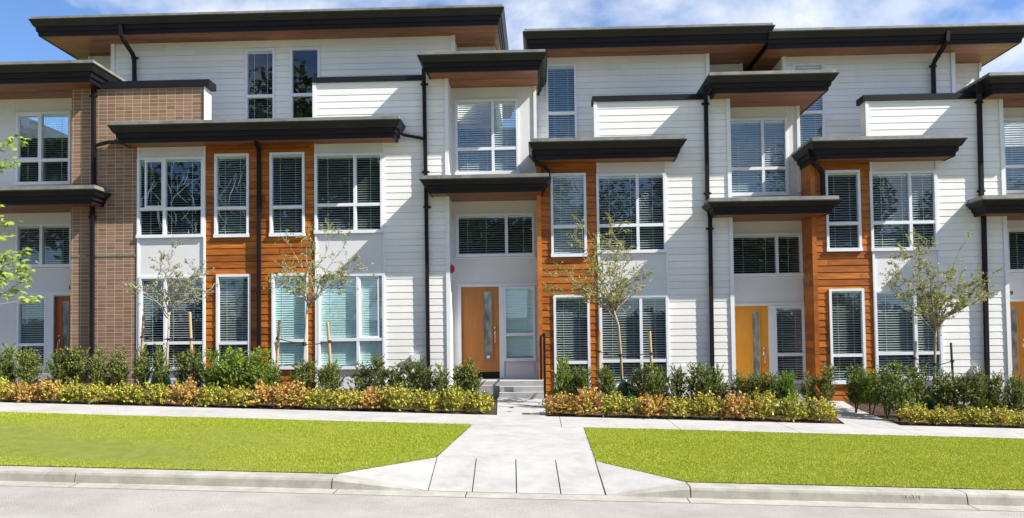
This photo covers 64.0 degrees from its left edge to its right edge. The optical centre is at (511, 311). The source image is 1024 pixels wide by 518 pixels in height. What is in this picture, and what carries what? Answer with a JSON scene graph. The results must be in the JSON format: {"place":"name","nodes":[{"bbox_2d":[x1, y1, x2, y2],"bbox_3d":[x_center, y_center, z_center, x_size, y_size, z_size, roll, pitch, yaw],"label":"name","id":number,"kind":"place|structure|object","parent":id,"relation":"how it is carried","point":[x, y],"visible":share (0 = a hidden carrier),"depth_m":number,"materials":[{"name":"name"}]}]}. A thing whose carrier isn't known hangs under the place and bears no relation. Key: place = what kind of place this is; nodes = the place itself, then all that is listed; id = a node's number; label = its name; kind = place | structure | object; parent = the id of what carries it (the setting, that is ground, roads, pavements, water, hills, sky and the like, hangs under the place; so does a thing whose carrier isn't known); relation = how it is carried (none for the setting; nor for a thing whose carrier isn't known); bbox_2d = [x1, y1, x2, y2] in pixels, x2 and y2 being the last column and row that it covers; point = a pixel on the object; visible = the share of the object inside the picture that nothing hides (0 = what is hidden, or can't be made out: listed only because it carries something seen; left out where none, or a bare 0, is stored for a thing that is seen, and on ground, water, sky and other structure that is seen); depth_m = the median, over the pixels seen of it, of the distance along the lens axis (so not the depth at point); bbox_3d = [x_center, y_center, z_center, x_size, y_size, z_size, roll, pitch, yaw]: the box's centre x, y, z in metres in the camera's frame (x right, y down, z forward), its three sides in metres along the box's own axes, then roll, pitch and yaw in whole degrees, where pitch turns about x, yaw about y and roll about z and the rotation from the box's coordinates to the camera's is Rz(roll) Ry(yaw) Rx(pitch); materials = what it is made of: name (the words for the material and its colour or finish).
{"place":"outdoors","nodes":[
{"label":"outdoors","id":0,"kind":"place"},
{"bbox_2d":[0,412,469,472],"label":"lawn","id":1,"kind":"structure","parent":0,"point":[118,453],"depth_m":10.24,"materials":[{"name":"green plant"}]},
{"bbox_2d":[0,134,43,304],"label":"maple tree","id":2,"kind":"object","parent":1,"relation":"on","point":[9,142],"visible":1,"depth_m":11.72,"materials":[{"name":"green plant"}]},
{"bbox_2d":[0,486,1023,517],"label":"road","id":3,"kind":"structure","parent":0,"point":[35,502],"depth_m":7.80,"materials":[{"name":"grey asphalt"}]},
{"bbox_2d":[0,481,1023,511],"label":"gutter pan","id":4,"kind":"object","parent":3,"relation":"on","point":[525,496],"visible":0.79,"depth_m":8.36,"materials":[{"name":"concrete"}]},
{"bbox_2d":[0,402,1023,438],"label":"sidewalk","id":5,"kind":"structure","parent":0,"point":[583,422],"depth_m":13.32,"materials":[{"name":"concrete"}]},
{"bbox_2d":[0,381,1023,428],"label":"garden bed","id":6,"kind":"object","parent":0,"point":[879,411],"visible":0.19,"depth_m":14.58,"materials":[{"name":"brown soil"}]},
{"bbox_2d":[0,342,18,388],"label":"yew shrub","id":7,"kind":"object","parent":6,"relation":"on","point":[6,365],"visible":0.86,"depth_m":15.70,"materials":[{"name":"green plant"}]},
{"bbox_2d":[11,346,44,385],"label":"yew shrub","id":8,"kind":"object","parent":6,"relation":"on","point":[26,374],"visible":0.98,"depth_m":15.63,"materials":[{"name":"green plant"}]},
{"bbox_2d":[41,345,78,386],"bbox_3d":[-8.646,1.152,15.700,0.673,1.021,0.529,0,-2,-26],"label":"yew shrub","id":9,"kind":"object","parent":6,"relation":"on","point":[60,364],"visible":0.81,"depth_m":15.63,"materials":[{"name":"green plant"}]},
{"bbox_2d":[59,346,90,395],"bbox_3d":[-8.318,1.164,15.679,0.479,1.005,0.487,-1,-2,10],"label":"yew shrub","id":10,"kind":"object","parent":6,"relation":"on","point":[77,366],"visible":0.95,"depth_m":15.64,"materials":[{"name":"green plant"}]},
{"bbox_2d":[88,345,111,396],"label":"yew shrub","id":11,"kind":"object","parent":6,"relation":"on","point":[100,371],"visible":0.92,"depth_m":15.57,"materials":[{"name":"green plant"}]},
{"bbox_2d":[82,378,120,404],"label":"spirea shrub","id":12,"kind":"object","parent":6,"relation":"on","point":[95,392],"visible":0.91,"depth_m":14.44,"materials":[{"name":"yellow plant"}]},
{"bbox_2d":[105,346,128,388],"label":"yew shrub","id":13,"kind":"object","parent":6,"relation":"on","point":[116,373],"visible":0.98,"depth_m":15.64,"materials":[{"name":"green plant"}]},
{"bbox_2d":[106,378,144,403],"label":"spirea shrub","id":14,"kind":"object","parent":6,"relation":"on","point":[124,393],"visible":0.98,"depth_m":14.50,"materials":[{"name":"yellow plant"}]},
{"bbox_2d":[130,342,151,398],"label":"yew shrub","id":15,"kind":"object","parent":6,"relation":"on","point":[140,368],"visible":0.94,"depth_m":15.60,"materials":[{"name":"green plant"}]},
{"bbox_2d":[137,377,170,404],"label":"spirea shrub","id":16,"kind":"object","parent":6,"relation":"on","point":[155,390],"visible":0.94,"depth_m":14.47,"materials":[{"name":"yellow plant"}]},
{"bbox_2d":[118,236,222,365],"bbox_3d":[-6.731,0.121,16.265,1.847,3.204,1.474,0,-2,-13],"label":"young tree","id":17,"kind":"object","parent":6,"relation":"on","point":[194,277],"visible":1,"depth_m":16.21,"materials":[{"name":"green plant"}]},
{"bbox_2d":[163,376,201,404],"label":"spirea shrub","id":18,"kind":"object","parent":6,"relation":"on","point":[188,395],"visible":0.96,"depth_m":14.47,"materials":[{"name":"plant"}]},
{"bbox_2d":[199,347,233,389],"bbox_3d":[-5.590,1.192,15.512,0.707,1.075,0.683,-3,-1,-20],"label":"yew shrub","id":19,"kind":"object","parent":6,"relation":"on","point":[211,375],"visible":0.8,"depth_m":15.39,"materials":[{"name":"green plant"}]},
{"bbox_2d":[216,346,253,395],"bbox_3d":[-5.188,1.183,15.391,0.741,1.104,0.751,-3,-4,27],"label":"yew shrub","id":20,"kind":"object","parent":6,"relation":"on","point":[239,364],"visible":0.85,"depth_m":15.33,"materials":[{"name":"green plant"}]},
{"bbox_2d":[239,346,276,392],"bbox_3d":[-4.776,1.188,15.469,0.725,1.113,0.784,-2,-1,22],"label":"yew shrub","id":21,"kind":"object","parent":6,"relation":"on","point":[259,371],"visible":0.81,"depth_m":15.34,"materials":[{"name":"green plant"}]},
{"bbox_2d":[244,379,288,405],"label":"spirea shrub","id":22,"kind":"object","parent":6,"relation":"on","point":[265,392],"visible":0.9,"depth_m":14.41,"materials":[{"name":"orange plant"}]},
{"bbox_2d":[272,378,309,407],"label":"spirea shrub","id":23,"kind":"object","parent":6,"relation":"on","point":[288,393],"visible":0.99,"depth_m":14.37,"materials":[{"name":"orange plant"}]},
{"bbox_2d":[284,357,318,397],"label":"yew shrub","id":24,"kind":"object","parent":6,"relation":"on","point":[301,375],"visible":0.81,"depth_m":15.48,"materials":[{"name":"green plant"}]},
{"bbox_2d":[263,220,374,388],"bbox_3d":[-3.850,-0.034,15.967,2.183,3.611,2.129,-1,-2,2],"label":"young tree","id":25,"kind":"object","parent":6,"relation":"on","point":[323,280],"visible":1,"depth_m":16.13,"materials":[{"name":"green plant"}]},
{"bbox_2d":[315,359,347,397],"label":"yew shrub","id":26,"kind":"object","parent":6,"relation":"on","point":[329,380],"visible":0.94,"depth_m":15.35,"materials":[{"name":"green plant"}]},
{"bbox_2d":[352,383,389,409],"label":"spirea shrub","id":27,"kind":"object","parent":6,"relation":"on","point":[371,401],"visible":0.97,"depth_m":14.33,"materials":[{"name":"orange plant"}]},
{"bbox_2d":[369,353,392,394],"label":"yew shrub","id":28,"kind":"object","parent":6,"relation":"on","point":[379,364],"visible":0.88,"depth_m":15.43,"materials":[{"name":"green plant"}]},
{"bbox_2d":[378,382,415,410],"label":"spirea shrub","id":29,"kind":"object","parent":6,"relation":"on","point":[393,395],"visible":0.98,"depth_m":14.31,"materials":[{"name":"yellow plant"}]},
{"bbox_2d":[433,379,468,411],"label":"spirea shrub","id":30,"kind":"object","parent":6,"relation":"on","point":[458,396],"visible":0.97,"depth_m":14.32,"materials":[{"name":"yellow plant"}]},
{"bbox_2d":[462,385,497,413],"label":"spirea shrub","id":31,"kind":"object","parent":6,"relation":"on","point":[479,398],"visible":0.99,"depth_m":14.30,"materials":[{"name":"yellow plant"}]},
{"bbox_2d":[541,390,575,413],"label":"spirea shrub","id":32,"kind":"object","parent":6,"relation":"on","point":[560,402],"visible":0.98,"depth_m":14.21,"materials":[{"name":"orange plant"}]},
{"bbox_2d":[550,353,574,397],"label":"yew shrub","id":33,"kind":"object","parent":6,"relation":"on","point":[564,378],"visible":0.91,"depth_m":15.33,"materials":[{"name":"green plant"}]},
{"bbox_2d":[568,384,611,413],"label":"spirea shrub","id":34,"kind":"object","parent":6,"relation":"on","point":[584,398],"visible":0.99,"depth_m":14.18,"materials":[{"name":"plant"}]},
{"bbox_2d":[540,213,652,381],"bbox_3d":[1.634,-0.009,15.907,2.226,3.860,1.729,-1,-2,2],"label":"young tree","id":35,"kind":"object","parent":6,"relation":"on","point":[613,299],"visible":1,"depth_m":15.91,"materials":[{"name":"green plant"}]},
{"bbox_2d":[599,391,638,417],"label":"spirea shrub","id":36,"kind":"object","parent":6,"relation":"on","point":[621,406],"visible":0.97,"depth_m":14.15,"materials":[{"name":"yellow plant"}]},
{"bbox_2d":[627,361,655,400],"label":"yew shrub","id":37,"kind":"object","parent":6,"relation":"on","point":[643,384],"visible":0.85,"depth_m":15.20,"materials":[{"name":"green plant"}]},
{"bbox_2d":[632,390,671,417],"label":"spirea shrub","id":38,"kind":"object","parent":6,"relation":"on","point":[644,402],"visible":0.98,"depth_m":14.10,"materials":[{"name":"plant"}]},
{"bbox_2d":[658,391,701,416],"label":"spirea shrub","id":39,"kind":"object","parent":6,"relation":"on","point":[681,410],"visible":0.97,"depth_m":14.16,"materials":[{"name":"yellow plant"}]},
{"bbox_2d":[687,390,722,418],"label":"spirea shrub","id":40,"kind":"object","parent":6,"relation":"on","point":[701,403],"visible":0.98,"depth_m":14.14,"materials":[{"name":"yellow plant"}]},
{"bbox_2d":[715,389,754,419],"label":"spirea shrub","id":41,"kind":"object","parent":6,"relation":"on","point":[729,410],"visible":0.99,"depth_m":14.05,"materials":[{"name":"plant"}]},
{"bbox_2d":[746,388,783,418],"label":"spirea shrub","id":42,"kind":"object","parent":6,"relation":"on","point":[767,407],"visible":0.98,"depth_m":14.13,"materials":[{"name":"yellow plant"}]},
{"bbox_2d":[776,370,801,412],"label":"yew shrub","id":43,"kind":"object","parent":6,"relation":"on","point":[786,384],"visible":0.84,"depth_m":15.08,"materials":[{"name":"green plant"}]},
{"bbox_2d":[775,392,811,420],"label":"spirea shrub","id":44,"kind":"object","parent":6,"relation":"on","point":[798,407],"visible":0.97,"depth_m":14.03,"materials":[{"name":"yellow plant"}]},
{"bbox_2d":[805,395,842,422],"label":"spirea shrub","id":45,"kind":"object","parent":6,"relation":"on","point":[824,409],"visible":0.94,"depth_m":14.07,"materials":[{"name":"yellow plant"}]},
{"bbox_2d":[814,362,837,402],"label":"yew shrub","id":46,"kind":"object","parent":6,"relation":"on","point":[823,386],"visible":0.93,"depth_m":15.12,"materials":[{"name":"green plant"}]},
{"bbox_2d":[842,363,867,412],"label":"yew shrub","id":47,"kind":"object","parent":6,"relation":"on","point":[852,395],"visible":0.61,"depth_m":15.66,"materials":[{"name":"green plant"}]},
{"bbox_2d":[854,366,881,414],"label":"yew shrub","id":48,"kind":"object","parent":6,"relation":"on","point":[864,392],"visible":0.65,"depth_m":15.34,"materials":[{"name":"green plant"}]},
{"bbox_2d":[867,360,908,418],"bbox_3d":[6.812,1.434,14.959,0.747,1.111,0.523,-1,-2,0],"label":"yew shrub","id":49,"kind":"object","parent":6,"relation":"on","point":[893,367],"visible":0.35,"depth_m":14.91,"materials":[{"name":"green plant"}]},
{"bbox_2d":[880,368,921,420],"bbox_3d":[6.898,1.494,14.515,0.705,0.970,0.470,-2,-2,23],"label":"yew shrub","id":50,"kind":"object","parent":6,"relation":"on","point":[899,396],"visible":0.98,"depth_m":14.49,"materials":[{"name":"green plant"}]},
{"bbox_2d":[890,401,933,422],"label":"spirea shrub","id":51,"kind":"object","parent":6,"relation":"on","point":[913,414],"visible":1,"depth_m":14.07,"materials":[{"name":"yellow plant"}]},
{"bbox_2d":[902,362,933,416],"bbox_3d":[7.473,1.473,15.155,0.566,1.066,0.584,1,-3,-37],"label":"yew shrub","id":52,"kind":"object","parent":6,"relation":"on","point":[914,374],"visible":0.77,"depth_m":15.09,"materials":[{"name":"green plant"}]},
{"bbox_2d":[879,228,1002,385],"bbox_3d":[8.295,0.219,15.749,2.316,3.640,1.850,-1,-2,2],"label":"young tree","id":53,"kind":"object","parent":6,"relation":"on","point":[941,302],"visible":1,"depth_m":15.70,"materials":[{"name":"green plant"}]},
{"bbox_2d":[931,366,956,416],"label":"yew shrub","id":54,"kind":"object","parent":6,"relation":"on","point":[940,396],"visible":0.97,"depth_m":15.06,"materials":[{"name":"green plant"}]},
{"bbox_2d":[941,370,977,409],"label":"yew shrub","id":55,"kind":"object","parent":6,"relation":"on","point":[962,388],"visible":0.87,"depth_m":15.01,"materials":[{"name":"green plant"}]},
{"bbox_2d":[954,402,996,425],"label":"spirea shrub","id":56,"kind":"object","parent":6,"relation":"on","point":[968,412],"visible":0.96,"depth_m":14.00,"materials":[{"name":"yellow plant"}]},
{"bbox_2d":[962,364,990,408],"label":"yew shrub","id":57,"kind":"object","parent":6,"relation":"on","point":[981,391],"visible":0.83,"depth_m":15.00,"materials":[{"name":"green plant"}]},
{"bbox_2d":[984,369,1011,420],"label":"yew shrub","id":58,"kind":"object","parent":6,"relation":"on","point":[994,392],"visible":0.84,"depth_m":15.01,"materials":[{"name":"green plant"}]},
{"bbox_2d":[1003,371,1023,415],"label":"yew shrub","id":59,"kind":"object","parent":6,"relation":"on","point":[1017,397],"visible":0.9,"depth_m":14.99,"materials":[{"name":"green plant"}]},
{"bbox_2d":[0,431,1023,493],"bbox_3d":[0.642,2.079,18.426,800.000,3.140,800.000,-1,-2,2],"label":"ground","id":60,"kind":"structure","parent":0,"point":[516,474],"depth_m":9.71,"materials":[{"name":"grey concrete"}]},
{"bbox_2d":[0,10,282,385],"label":"townhouse","id":61,"kind":"structure","parent":60,"relation":"on","point":[153,152],"depth_m":19.00,"materials":[{"name":"brick"}]},
{"bbox_2d":[16,295,46,368],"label":"window","id":62,"kind":"structure","parent":61,"relation":"in","point":[18,306],"depth_m":19.65,"materials":[{"name":"glass"}]},
{"bbox_2d":[14,111,70,184],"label":"window","id":63,"kind":"structure","parent":61,"relation":"in","point":[40,159],"depth_m":19.74,"materials":[{"name":"plastic"}]},
{"bbox_2d":[15,223,70,267],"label":"window","id":64,"kind":"structure","parent":61,"relation":"in","point":[41,227],"depth_m":19.69,"materials":[{"name":"glass"}]},
{"bbox_2d":[54,296,69,369],"bbox_3d":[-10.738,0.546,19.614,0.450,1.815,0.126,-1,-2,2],"label":"door","id":65,"kind":"structure","parent":61,"relation":"in","point":[62,303],"depth_m":19.63,"materials":[{"name":"brown wood"}]},
{"bbox_2d":[136,156,203,237],"bbox_3d":[-7.868,-2.620,18.921,1.573,1.868,0.185,-1,-2,2],"label":"window","id":66,"kind":"structure","parent":61,"relation":"in","point":[164,161],"depth_m":18.90,"materials":[{"name":"glass"}]},
{"bbox_2d":[138,275,204,370],"bbox_3d":[-7.784,0.277,18.813,1.564,2.168,0.185,-1,-2,2],"label":"window","id":67,"kind":"structure","parent":61,"relation":"in","point":[141,278],"depth_m":18.82,"materials":[{"name":"plastic"}]},
{"bbox_2d":[213,153,249,237],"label":"window","id":68,"kind":"structure","parent":61,"relation":"in","point":[240,156],"depth_m":18.87,"materials":[{"name":"plastic"}]},
{"bbox_2d":[216,274,250,370],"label":"window","id":69,"kind":"structure","parent":61,"relation":"in","point":[218,276],"depth_m":18.79,"materials":[{"name":"plastic"}]},
{"bbox_2d":[245,48,274,118],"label":"window","id":70,"kind":"structure","parent":61,"relation":"in","point":[254,51],"depth_m":20.34,"materials":[{"name":"glass"}]},
{"bbox_2d":[247,4,550,390],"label":"townhouse","id":71,"kind":"structure","parent":60,"relation":"on","point":[394,147],"depth_m":18.81,"materials":[{"name":"wood"}]},
{"bbox_2d":[269,152,304,236],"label":"window","id":72,"kind":"structure","parent":71,"relation":"in","point":[290,155],"depth_m":18.80,"materials":[{"name":"plastic"}]},
{"bbox_2d":[271,273,307,368],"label":"window","id":73,"kind":"structure","parent":71,"relation":"in","point":[284,357],"depth_m":18.74,"materials":[{"name":"glass"}]},
{"bbox_2d":[290,47,319,117],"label":"window","id":74,"kind":"structure","parent":71,"relation":"in","point":[292,94],"depth_m":20.29,"materials":[{"name":"plastic"}]},
{"bbox_2d":[314,152,382,233],"bbox_3d":[-3.735,-2.699,18.784,1.594,1.847,0.185,-1,-2,2],"label":"window","id":75,"kind":"structure","parent":71,"relation":"in","point":[339,156],"depth_m":18.76,"materials":[{"name":"plastic"}]},
{"bbox_2d":[317,273,384,369],"bbox_3d":[-3.654,0.232,18.675,1.565,2.175,0.185,-1,-2,2],"label":"window","id":76,"kind":"structure","parent":71,"relation":"in","point":[351,325],"depth_m":18.69,"materials":[{"name":"glass"}]},
{"bbox_2d":[461,287,499,371],"bbox_3d":[-0.740,0.428,19.270,0.885,2.000,0.126,-1,-2,2],"label":"door","id":77,"kind":"structure","parent":71,"relation":"in","point":[480,305],"depth_m":19.28,"materials":[{"name":"brown wood"}]},
{"bbox_2d":[455,98,518,174],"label":"window","id":78,"kind":"structure","parent":71,"relation":"in","point":[462,102],"depth_m":19.46,"materials":[{"name":"glass"}]},
{"bbox_2d":[456,212,534,257],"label":"window","id":79,"kind":"structure","parent":71,"relation":"in","point":[527,214],"depth_m":19.33,"materials":[{"name":"glass"}]},
{"bbox_2d":[503,286,535,360],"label":"window","id":80,"kind":"structure","parent":71,"relation":"in","point":[512,338],"depth_m":19.26,"materials":[{"name":"glass"}]},
{"bbox_2d":[462,378,543,398],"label":"entry steps","id":81,"kind":"structure","parent":60,"relation":"on","point":[530,388],"depth_m":17.65,"materials":[{"name":"concrete"}]},
{"bbox_2d":[0,466,1023,509],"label":"curb","id":82,"kind":"structure","parent":60,"relation":"on","point":[687,490],"depth_m":8.55,"materials":[{"name":"concrete"}]},
{"bbox_2d":[523,23,841,398],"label":"townhouse","id":83,"kind":"structure","parent":60,"relation":"on","point":[641,128],"depth_m":18.59,"materials":[{"name":"wood"}]},
{"bbox_2d":[546,63,576,137],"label":"window","id":84,"kind":"structure","parent":83,"relation":"in","point":[569,66],"depth_m":20.12,"materials":[{"name":"glass"}]},
{"bbox_2d":[550,173,587,256],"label":"window","id":85,"kind":"structure","parent":83,"relation":"in","point":[556,226],"depth_m":18.63,"materials":[{"name":"glass"}]},
{"bbox_2d":[553,295,591,388],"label":"window","id":86,"kind":"structure","parent":83,"relation":"in","point":[556,297],"depth_m":18.52,"materials":[{"name":"plastic"}]},
{"bbox_2d":[596,172,667,253],"bbox_3d":[2.696,-2.214,18.549,1.583,1.814,0.185,-1,-2,2],"label":"window","id":87,"kind":"structure","parent":83,"relation":"in","point":[621,176],"depth_m":18.54,"materials":[{"name":"plastic"}]},
{"bbox_2d":[600,295,669,386],"bbox_3d":[2.749,0.670,18.443,1.558,2.061,0.185,-1,-2,2],"label":"window","id":88,"kind":"structure","parent":83,"relation":"in","point":[640,298],"depth_m":18.47,"materials":[{"name":"plastic"}]},
{"bbox_2d":[735,306,768,388],"bbox_3d":[5.549,0.859,19.042,0.834,1.959,0.126,-1,-2,2],"label":"door","id":89,"kind":"structure","parent":83,"relation":"in","point":[751,322],"depth_m":19.06,"materials":[{"name":"orange wood"}]},
{"bbox_2d":[730,117,789,195],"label":"window","id":90,"kind":"structure","parent":83,"relation":"in","point":[768,120],"depth_m":19.22,"materials":[{"name":"plastic"}]},
{"bbox_2d":[733,232,803,276],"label":"window","id":91,"kind":"structure","parent":83,"relation":"in","point":[776,236],"depth_m":19.07,"materials":[{"name":"glass"}]},
{"bbox_2d":[774,305,805,383],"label":"window","id":92,"kind":"structure","parent":83,"relation":"in","point":[782,307],"depth_m":19.03,"materials":[{"name":"glass"}]},
{"bbox_2d":[744,22,1023,403],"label":"townhouse","id":93,"kind":"structure","parent":60,"relation":"on","point":[903,129],"depth_m":18.35,"materials":[{"name":"wood"}]},
{"bbox_2d":[792,63,825,143],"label":"window","id":94,"kind":"structure","parent":93,"relation":"in","point":[799,66],"depth_m":19.91,"materials":[{"name":"plastic"}]},
{"bbox_2d":[824,170,862,251],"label":"window","id":95,"kind":"structure","parent":93,"relation":"in","point":[832,173],"depth_m":18.36,"materials":[{"name":"plastic"}]},
{"bbox_2d":[829,288,865,383],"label":"window","id":96,"kind":"structure","parent":93,"relation":"in","point":[857,290],"depth_m":18.29,"materials":[{"name":"plastic"}]},
{"bbox_2d":[869,170,939,250],"bbox_3d":[8.750,-2.243,18.346,1.496,1.794,0.185,-1,-2,2],"label":"window","id":97,"kind":"structure","parent":93,"relation":"in","point":[925,173],"depth_m":18.34,"materials":[{"name":"plastic"}]},
{"bbox_2d":[873,289,943,379],"bbox_3d":[8.811,0.527,18.243,1.495,2.009,0.185,-1,-2,2],"label":"window","id":98,"kind":"structure","parent":93,"relation":"in","point":[915,328],"depth_m":18.27,"materials":[{"name":"glass"}]},
{"bbox_2d":[1004,117,1023,193],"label":"window","id":99,"kind":"structure","parent":93,"relation":"in","point":[1013,120],"depth_m":19.03,"materials":[{"name":"plastic"}]},
{"bbox_2d":[1010,302,1023,388],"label":"door","id":100,"kind":"structure","parent":93,"relation":"in","point":[1016,308],"depth_m":18.85,"materials":[{"name":"orange wood"}]},
{"bbox_2d":[0,0,1023,134],"label":"sky","id":101,"kind":"structure","parent":0,"point":[19,40],"materials":[{"name":"blue"}]},
{"bbox_2d":[429,397,604,496],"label":"walkway","id":102,"kind":"structure","parent":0,"point":[541,459],"depth_m":9.78,"materials":[{"name":"concrete"}]},
{"bbox_2d":[583,427,1023,489],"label":"grass","id":103,"kind":"structure","parent":0,"point":[1014,452],"depth_m":10.32,"materials":[{"name":"green plant"}]},
{"bbox_2d":[772,400,897,424],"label":"garden path","id":104,"kind":"structure","parent":0,"point":[847,414],"depth_m":14.97,"materials":[{"name":"concrete"}]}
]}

